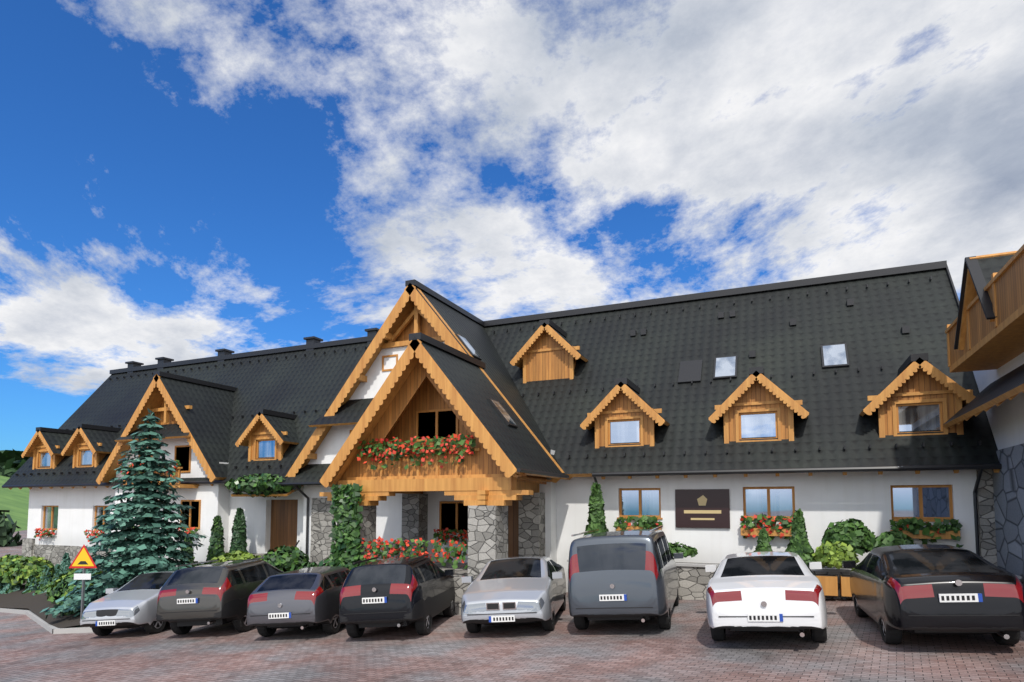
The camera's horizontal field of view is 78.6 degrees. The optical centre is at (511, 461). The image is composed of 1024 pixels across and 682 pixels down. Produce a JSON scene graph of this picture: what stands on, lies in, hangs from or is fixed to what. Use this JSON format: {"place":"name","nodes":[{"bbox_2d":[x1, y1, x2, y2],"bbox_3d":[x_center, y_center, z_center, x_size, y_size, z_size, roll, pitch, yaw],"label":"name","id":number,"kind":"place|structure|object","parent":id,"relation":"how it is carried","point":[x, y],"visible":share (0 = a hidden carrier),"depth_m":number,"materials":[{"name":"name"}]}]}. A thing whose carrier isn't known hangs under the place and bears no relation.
{"place":"outdoors","nodes":[
{"label":"outdoors","id":0,"kind":"place"},
{"bbox_2d":[0,449,29,546],"bbox_3d":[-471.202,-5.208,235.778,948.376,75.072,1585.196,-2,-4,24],"label":"hills","id":1,"kind":"structure","parent":0,"point":[14,505],"depth_m":268.00,"materials":[{"name":"green plant"}]},
{"bbox_2d":[0,530,1023,681],"bbox_3d":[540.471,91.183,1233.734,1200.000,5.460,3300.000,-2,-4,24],"label":"ground","id":2,"kind":"structure","parent":0,"point":[686,647],"depth_m":11.69,"materials":[{"name":"brick"}]},
{"bbox_2d":[40,408,207,626],"bbox_3d":[-12.462,1.934,21.079,5.692,7.571,5.097,-2,-4,24],"label":"spruce tree","id":3,"kind":"object","parent":2,"relation":"on","point":[142,549],"visible":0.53,"depth_m":20.49,"materials":[{"name":"green plant"}]},
{"bbox_2d":[80,571,174,635],"bbox_3d":[-10.323,4.026,18.353,2.184,1.582,4.241,-4,-6,6],"label":"car","id":4,"kind":"object","parent":2,"relation":"on","point":[132,603],"visible":0.5,"depth_m":16.69,"materials":[{"name":"grey paint"}]},
{"bbox_2d":[156,557,287,633],"bbox_3d":[-7.727,3.690,17.892,2.404,1.852,4.965,-4,-6,6],"label":"car","id":5,"kind":"object","parent":2,"relation":"on","point":[189,598],"visible":0.66,"depth_m":15.77,"materials":[{"name":"grey paint"}]},
{"bbox_2d":[247,566,350,636],"bbox_3d":[-5.056,3.555,16.568,2.320,1.551,4.556,-4,-6,6],"label":"car","id":6,"kind":"object","parent":2,"relation":"on","point":[302,598],"visible":0.78,"depth_m":14.56,"materials":[{"name":"grey paint"}]},
{"bbox_2d":[339,554,454,637],"bbox_3d":[-2.686,3.223,15.663,2.278,1.757,4.556,-4,-6,6],"label":"car","id":7,"kind":"object","parent":2,"relation":"on","point":[419,591],"visible":0.98,"depth_m":13.75,"materials":[{"name":"black paint"}]},
{"bbox_2d":[0,473,913,615],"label":"shrubs","id":8,"kind":"object","parent":2,"relation":"on","point":[849,539],"visible":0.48,"depth_m":19.21,"materials":[{"name":"green plant"}]},
{"bbox_2d":[0,540,1021,633],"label":"site furniture","id":9,"kind":"object","parent":2,"relation":"on","point":[694,579],"visible":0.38,"depth_m":18.05,"materials":[{"name":"stone"}]},
{"bbox_2d":[2,244,1023,614],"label":"hotel building","id":10,"kind":"structure","parent":2,"relation":"on","point":[872,400],"depth_m":20.42,"materials":[{"name":"paint"}]},
{"bbox_2d":[34,433,962,568],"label":"flower boxes","id":11,"kind":"object","parent":10,"relation":"attached to","point":[919,531],"visible":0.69,"depth_m":18.20,"materials":[{"name":"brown wood"}]},
{"bbox_2d":[461,556,565,632],"bbox_3d":[0.195,3.138,15.504,2.362,1.552,5.123,-4,-6,9],"label":"car","id":12,"kind":"object","parent":2,"relation":"on","point":[520,590],"visible":1,"depth_m":13.62,"materials":[{"name":"grey paint"}]},
{"bbox_2d":[568,525,682,628],"bbox_3d":[2.820,2.657,15.096,2.446,2.117,5.438,-5,-6,17],"label":"van","id":13,"kind":"object","parent":2,"relation":"on","point":[632,574],"visible":1,"depth_m":12.68,"materials":[{"name":"grey paint"}]},
{"bbox_2d":[705,551,826,641],"bbox_3d":[5.135,2.607,12.773,2.368,1.499,5.081,-6,-6,21],"label":"car","id":14,"kind":"object","parent":2,"relation":"on","point":[772,591],"visible":1,"depth_m":10.69,"materials":[{"name":"white paint"}]},
{"bbox_2d":[842,544,1023,644],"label":"car","id":15,"kind":"object","parent":2,"relation":"on","point":[896,590],"visible":1,"depth_m":9.74,"materials":[{"name":"black paint"}]},
{"bbox_2d":[0,0,1023,450],"label":"sky","id":16,"kind":"structure","parent":0,"point":[180,180],"materials":[{"name":"blue"}]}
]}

